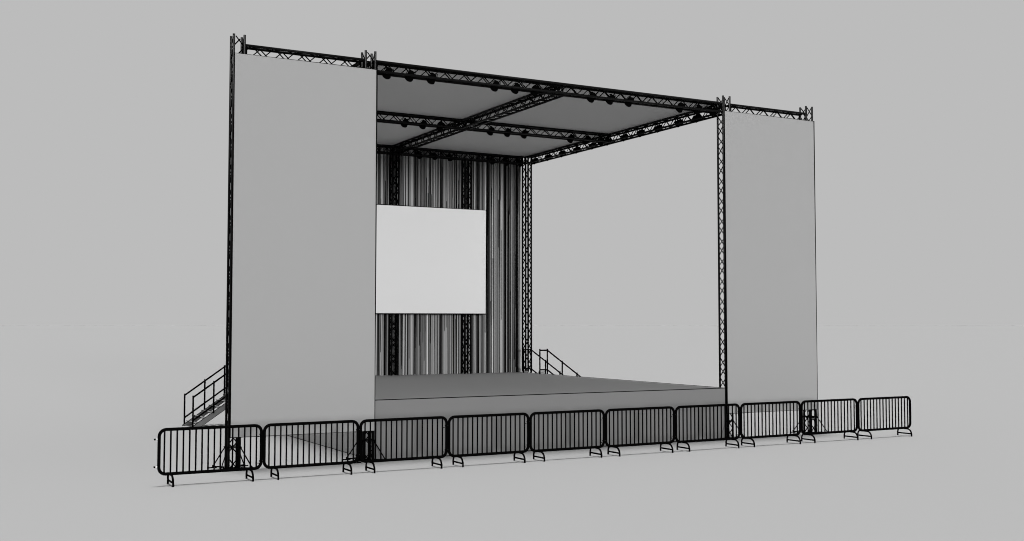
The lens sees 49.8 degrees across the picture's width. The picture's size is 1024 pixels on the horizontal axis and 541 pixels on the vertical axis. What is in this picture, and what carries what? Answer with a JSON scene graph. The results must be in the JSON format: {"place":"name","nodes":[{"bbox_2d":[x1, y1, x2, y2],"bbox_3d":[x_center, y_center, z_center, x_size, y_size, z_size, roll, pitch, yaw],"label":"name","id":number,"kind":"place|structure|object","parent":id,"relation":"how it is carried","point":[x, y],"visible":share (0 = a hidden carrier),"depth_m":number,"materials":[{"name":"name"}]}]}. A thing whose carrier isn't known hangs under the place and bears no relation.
{"place":"outdoors","nodes":[
{"label":"outdoors","id":0,"kind":"place"},
{"bbox_2d":[182,365,225,426],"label":"staircase","id":1,"kind":"structure","parent":0,"point":[207,410],"depth_m":33.49,"materials":[{"name":"black paint"}]},
{"bbox_2d":[209,33,252,468],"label":"truss tower","id":2,"kind":"structure","parent":0,"point":[230,171],"depth_m":23.94,"materials":[{"name":"black paint"}]},
{"bbox_2d":[229,53,377,437],"bbox_3d":[-4.591,-0.541,24.608,3.343,8.348,0.042,2,-3,-29],"label":"banner","id":3,"kind":"object","parent":2,"relation":"attached to","point":[303,273],"visible":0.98,"depth_m":24.57,"materials":[{"name":"grey fabric"}]},
{"bbox_2d":[246,44,364,67],"bbox_3d":[-4.683,-4.789,24.955,2.780,0.292,0.296,2,-3,-29],"label":"wing truss","id":4,"kind":"object","parent":2,"relation":"attached to","point":[279,51],"visible":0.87,"depth_m":24.91,"materials":[{"name":"black paint"}]},
{"bbox_2d":[0,325,1023,540],"bbox_3d":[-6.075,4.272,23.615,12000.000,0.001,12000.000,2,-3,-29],"label":"ground","id":5,"kind":"structure","parent":0,"point":[88,413],"depth_m":24.39,"materials":[{"name":"grey"}]},
{"bbox_2d":[153,424,262,486],"bbox_3d":[-5.964,3.623,21.727,2.129,1.110,0.532,2,-3,-29],"label":"crowd barrier","id":6,"kind":"object","parent":5,"relation":"on","point":[214,470],"visible":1,"depth_m":21.68,"materials":[{"name":"black paint"}]},
{"bbox_2d":[259,420,358,479],"bbox_3d":[-4.156,3.672,22.711,2.129,1.110,0.532,2,-3,-29],"label":"crowd barrier","id":7,"kind":"object","parent":5,"relation":"on","point":[309,464],"visible":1,"depth_m":22.68,"materials":[{"name":"black paint"}]},
{"bbox_2d":[343,50,384,462],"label":"truss tower","id":8,"kind":"structure","parent":5,"relation":"on","point":[372,58],"depth_m":25.37,"materials":[{"name":"black paint"}]},
{"bbox_2d":[373,60,722,112],"bbox_3d":[1.277,-4.627,28.198,10.238,0.292,0.296,2,-3,-29],"label":"roof truss","id":9,"kind":"object","parent":8,"relation":"attached to","point":[523,88],"visible":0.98,"depth_m":27.84,"materials":[{"name":"black paint"}]},
{"bbox_2d":[382,67,393,78],"bbox_3d":[-2.915,-4.639,25.929,0.273,0.280,0.243,-2,-4,38],"label":"spotlight","id":10,"kind":"object","parent":9,"relation":"hanging from","point":[386,76],"visible":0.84,"depth_m":25.88,"materials":[{"name":"black paint"}]},
{"bbox_2d":[405,70,413,81],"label":"spotlight","id":11,"kind":"object","parent":9,"relation":"hanging from","point":[409,78],"visible":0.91,"depth_m":26.16,"materials":[{"name":"black paint"}]},
{"bbox_2d":[427,72,437,83],"bbox_3d":[-1.912,-4.612,26.475,0.273,0.280,0.243,-2,-4,38],"label":"spotlight","id":12,"kind":"object","parent":9,"relation":"hanging from","point":[430,81],"visible":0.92,"depth_m":26.43,"materials":[{"name":"black paint"}]},
{"bbox_2d":[490,80,500,91],"bbox_3d":[-0.406,-4.571,27.294,0.273,0.280,0.243,-2,-4,38],"label":"spotlight","id":13,"kind":"object","parent":9,"relation":"hanging from","point":[494,88],"visible":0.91,"depth_m":27.24,"materials":[{"name":"black paint"}]},
{"bbox_2d":[462,86,562,128],"bbox_3d":[-0.076,-4.504,30.692,0.296,0.292,5.402,2,-3,-29],"label":"roof truss","id":14,"kind":"object","parent":9,"relation":"attached to","point":[530,97],"visible":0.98,"depth_m":30.64,"materials":[{"name":"black paint"}]},
{"bbox_2d":[511,82,519,93],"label":"spotlight","id":15,"kind":"object","parent":9,"relation":"hanging from","point":[514,91],"visible":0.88,"depth_m":27.52,"materials":[{"name":"black paint"}]},
{"bbox_2d":[530,85,540,95],"bbox_3d":[0.598,-4.544,27.841,0.273,0.280,0.243,-2,-4,38],"label":"spotlight","id":16,"kind":"object","parent":9,"relation":"hanging from","point":[534,93],"visible":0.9,"depth_m":27.79,"materials":[{"name":"black paint"}]},
{"bbox_2d":[353,61,720,155],"bbox_3d":[-1.437,-4.541,33.151,10.766,0.042,11.376,2,-3,-29],"label":"roof canopy","id":17,"kind":"object","parent":9,"relation":"on","point":[423,97],"visible":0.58,"depth_m":32.15,"materials":[{"name":"grey"}]},
{"bbox_2d":[587,92,596,102],"bbox_3d":[2.084,-4.503,28.649,0.273,0.280,0.243,-2,-4,38],"label":"spotlight","id":18,"kind":"object","parent":9,"relation":"hanging from","point":[590,99],"visible":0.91,"depth_m":28.60,"materials":[{"name":"black paint"}]},
{"bbox_2d":[606,94,615,104],"bbox_3d":[2.599,-4.489,28.929,0.273,0.280,0.243,-2,-4,38],"label":"spotlight","id":19,"kind":"object","parent":9,"relation":"hanging from","point":[609,102],"visible":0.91,"depth_m":28.89,"materials":[{"name":"black paint"}]},
{"bbox_2d":[624,96,634,106],"bbox_3d":[3.118,-4.475,29.212,0.273,0.280,0.243,-2,-4,38],"label":"spotlight","id":20,"kind":"object","parent":9,"relation":"hanging from","point":[628,104],"visible":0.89,"depth_m":29.15,"materials":[{"name":"black paint"}]},
{"bbox_2d":[676,102,684,112],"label":"spotlight","id":21,"kind":"object","parent":9,"relation":"hanging from","point":[679,110],"visible":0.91,"depth_m":29.96,"materials":[{"name":"black paint"}]},
{"bbox_2d":[693,104,702,114],"bbox_3d":[5.111,-4.421,30.296,0.273,0.280,0.243,-2,-4,38],"label":"spotlight","id":22,"kind":"object","parent":9,"relation":"hanging from","point":[696,112],"visible":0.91,"depth_m":30.25,"materials":[{"name":"black paint"}]},
{"bbox_2d":[709,107,718,116],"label":"spotlight","id":23,"kind":"object","parent":9,"relation":"hanging from","point":[713,114],"visible":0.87,"depth_m":30.51,"materials":[{"name":"black paint"}]},
{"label":"roof truss","id":24,"kind":"object","parent":8,"relation":"attached to","visible":0},
{"bbox_2d":[377,111,608,143],"bbox_3d":[-1.440,-4.381,33.180,10.238,0.292,0.296,2,-3,-29],"label":"roof truss","id":25,"kind":"object","parent":24,"relation":"attached to","point":[478,129],"visible":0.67,"depth_m":33.63,"materials":[{"name":"black paint"}]},
{"bbox_2d":[401,118,409,127],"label":"spotlight","id":26,"kind":"object","parent":25,"relation":"hanging from","point":[404,125],"visible":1,"depth_m":32.23,"materials":[{"name":"black paint"}]},
{"bbox_2d":[419,120,426,128],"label":"spotlight","id":27,"kind":"object","parent":25,"relation":"hanging from","point":[422,126],"visible":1,"depth_m":32.49,"materials":[{"name":"black paint"}]},
{"bbox_2d":[436,121,443,130],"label":"spotlight","id":28,"kind":"object","parent":25,"relation":"hanging from","point":[440,128],"visible":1,"depth_m":32.77,"materials":[{"name":"black paint"}]},
{"bbox_2d":[487,126,495,135],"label":"spotlight","id":29,"kind":"object","parent":25,"relation":"hanging from","point":[490,133],"visible":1,"depth_m":33.58,"materials":[{"name":"black paint"}]},
{"bbox_2d":[504,128,512,136],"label":"spotlight","id":30,"kind":"object","parent":25,"relation":"hanging from","point":[507,134],"visible":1,"depth_m":33.86,"materials":[{"name":"black paint"}]},
{"bbox_2d":[520,129,528,138],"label":"spotlight","id":31,"kind":"object","parent":25,"relation":"hanging from","point":[524,136],"visible":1,"depth_m":34.14,"materials":[{"name":"black paint"}]},
{"bbox_2d":[567,134,574,142],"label":"spotlight","id":32,"kind":"object","parent":25,"relation":"hanging from","point":[570,140],"visible":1,"depth_m":34.93,"materials":[{"name":"black paint"}]},
{"bbox_2d":[582,136,590,143],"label":"spotlight","id":33,"kind":"object","parent":25,"relation":"hanging from","point":[585,141],"visible":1,"depth_m":35.22,"materials":[{"name":"black paint"}]},
{"bbox_2d":[597,138,605,145],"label":"spotlight","id":34,"kind":"object","parent":25,"relation":"hanging from","point":[600,143],"visible":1,"depth_m":35.49,"materials":[{"name":"black paint"}]},
{"bbox_2d":[356,416,447,472],"bbox_3d":[-2.348,3.721,23.695,2.129,1.110,0.532,2,-3,-29],"label":"crowd barrier","id":35,"kind":"object","parent":5,"relation":"on","point":[432,457],"visible":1,"depth_m":23.68,"materials":[{"name":"black paint"}]},
{"bbox_2d":[445,413,529,466],"bbox_3d":[-0.539,3.770,24.679,2.129,1.110,0.532,2,-3,-29],"label":"crowd barrier","id":36,"kind":"object","parent":5,"relation":"on","point":[520,451],"visible":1,"depth_m":24.66,"materials":[{"name":"black paint"}]},
{"bbox_2d":[287,372,724,458],"bbox_3d":[-1.408,4.029,32.707,10.250,1.397,11.510,2,-3,-29],"label":"stage","id":37,"kind":"object","parent":5,"relation":"on","point":[447,396],"visible":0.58,"depth_m":28.04,"materials":[{"name":"grey"}]},
{"bbox_2d":[388,154,399,375],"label":"truss tower","id":38,"kind":"structure","parent":37,"relation":"on","point":[397,191],"depth_m":37.79,"materials":[{"name":"black paint"}]},
{"bbox_2d":[376,204,485,314],"bbox_3d":[-3.972,-0.381,37.647,6.941,3.740,0.052,2,-3,-29],"label":"projection screen","id":39,"kind":"object","parent":38,"relation":"attached to","point":[430,260],"visible":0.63,"depth_m":38.25,"materials":[{"name":"white"}]},
{"bbox_2d":[377,144,524,164],"bbox_3d":[-4.072,-4.144,38.006,10.238,0.292,0.296,2,-3,-29],"label":"roof truss","id":40,"kind":"object","parent":38,"relation":"on","point":[453,152],"visible":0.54,"depth_m":39.05,"materials":[{"name":"black paint"}]},
{"bbox_2d":[415,151,421,158],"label":"spotlight","id":41,"kind":"object","parent":40,"relation":"hanging from","point":[419,153],"visible":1,"depth_m":38.35,"materials":[{"name":"black paint"}]},
{"bbox_2d":[392,122,465,153],"bbox_3d":[-2.751,-4.262,35.596,0.296,0.292,5.225,2,-3,-29],"label":"roof truss","id":42,"kind":"object","parent":40,"relation":"attached to","point":[403,144],"visible":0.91,"depth_m":35.70,"materials":[{"name":"black paint"}]},
{"bbox_2d":[430,152,437,159],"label":"spotlight","id":43,"kind":"object","parent":40,"relation":"hanging from","point":[435,157],"visible":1,"depth_m":38.62,"materials":[{"name":"black paint"}]},
{"bbox_2d":[375,147,520,374],"bbox_3d":[-4.247,-0.352,37.874,10.455,7.866,0.059,2,-3,-29],"label":"striped drape","id":44,"kind":"object","parent":40,"relation":"hanging from","point":[429,343],"visible":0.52,"depth_m":39.34,"materials":[{"name":"black fabric"}]},
{"bbox_2d":[461,160,471,373],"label":"truss tower","id":45,"kind":"structure","parent":37,"relation":"on","point":[463,165],"depth_m":39.09,"materials":[{"name":"black paint"}]},
{"bbox_2d":[522,156,531,371],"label":"truss tower","id":46,"kind":"structure","parent":37,"relation":"on","point":[527,291],"depth_m":40.30,"materials":[{"name":"black paint"}]},
{"bbox_2d":[527,409,604,461],"bbox_3d":[1.269,3.819,25.663,2.129,1.110,0.532,2,-3,-29],"label":"crowd barrier","id":47,"kind":"object","parent":5,"relation":"on","point":[569,447],"visible":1,"depth_m":25.68,"materials":[{"name":"black paint"}]},
{"bbox_2d":[602,406,674,456],"bbox_3d":[3.077,3.868,26.646,2.129,1.110,0.532,2,-3,-29],"label":"crowd barrier","id":48,"kind":"object","parent":5,"relation":"on","point":[642,443],"visible":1,"depth_m":26.62,"materials":[{"name":"black paint"}]},
{"bbox_2d":[672,403,740,451],"bbox_3d":[4.885,3.917,27.630,2.129,1.110,0.532,2,-3,-29],"label":"crowd barrier","id":49,"kind":"object","parent":5,"relation":"on","point":[686,441],"visible":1,"depth_m":27.62,"materials":[{"name":"black paint"}]},
{"bbox_2d":[716,95,743,437],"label":"truss tower","id":50,"kind":"structure","parent":5,"relation":"on","point":[719,233],"depth_m":30.46,"materials":[{"name":"black paint"}]},
{"bbox_2d":[525,105,721,164],"bbox_3d":[3.220,-4.260,35.614,0.296,0.292,10.904,2,-3,-29],"label":"roof truss","id":51,"kind":"object","parent":50,"relation":"attached to","point":[646,125],"visible":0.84,"depth_m":34.68,"materials":[{"name":"black paint"}]},
{"bbox_2d":[620,133,627,141],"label":"spotlight","id":52,"kind":"object","parent":51,"relation":"hanging from","point":[625,135],"visible":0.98,"depth_m":34.90,"materials":[{"name":"black paint"}]},
{"bbox_2d":[636,128,644,136],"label":"spotlight","id":53,"kind":"object","parent":51,"relation":"hanging from","point":[640,131],"visible":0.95,"depth_m":34.12,"materials":[{"name":"black paint"}]},
{"bbox_2d":[654,123,662,132],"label":"spotlight","id":54,"kind":"object","parent":51,"relation":"hanging from","point":[655,127],"visible":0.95,"depth_m":33.31,"materials":[{"name":"black paint"}]},
{"bbox_2d":[674,118,681,126],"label":"spotlight","id":55,"kind":"object","parent":51,"relation":"hanging from","point":[677,121],"visible":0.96,"depth_m":32.41,"materials":[{"name":"black paint"}]},
{"bbox_2d":[693,115,700,122],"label":"spotlight","id":56,"kind":"object","parent":51,"relation":"hanging from","point":[696,116],"visible":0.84,"depth_m":31.64,"materials":[{"name":"black paint"}]},
{"bbox_2d":[725,104,805,119],"bbox_3d":[7.239,-4.465,31.442,2.785,0.292,0.296,2,-3,-29],"label":"wing truss","id":57,"kind":"object","parent":50,"relation":"attached to","point":[765,110],"visible":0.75,"depth_m":31.43,"materials":[{"name":"black paint"}]},
{"bbox_2d":[724,111,817,413],"bbox_3d":[7.328,-0.218,31.093,3.342,8.348,0.042,2,-3,-29],"label":"banner","id":58,"kind":"object","parent":50,"relation":"attached to","point":[770,274],"visible":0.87,"depth_m":31.06,"materials":[{"name":"grey fabric"}]},
{"bbox_2d":[738,401,800,446],"bbox_3d":[6.693,3.966,28.614,2.129,1.110,0.532,2,-3,-29],"label":"crowd barrier","id":59,"kind":"object","parent":5,"relation":"on","point":[751,437],"visible":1,"depth_m":28.60,"materials":[{"name":"black paint"}]},
{"bbox_2d":[798,398,858,442],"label":"crowd barrier","id":60,"kind":"object","parent":5,"relation":"on","point":[844,431],"visible":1,"depth_m":29.59,"materials":[{"name":"black paint"}]},
{"bbox_2d":[855,396,911,438],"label":"crowd barrier","id":61,"kind":"object","parent":5,"relation":"on","point":[859,401],"visible":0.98,"depth_m":30.54,"materials":[{"name":"black paint"}]},
{"bbox_2d":[0,0,1023,325],"label":"sky","id":62,"kind":"structure","parent":0,"point":[114,114],"materials":[{"name":"grey"}]},
{"bbox_2d":[522,348,580,376],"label":"staircase","id":63,"kind":"structure","parent":0,"point":[540,369],"depth_m":39.31,"materials":[{"name":"black paint"}]},
{"bbox_2d":[791,106,826,432],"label":"truss tower","id":64,"kind":"structure","parent":0,"point":[806,114],"depth_m":31.77,"materials":[{"name":"black paint"}]}
]}

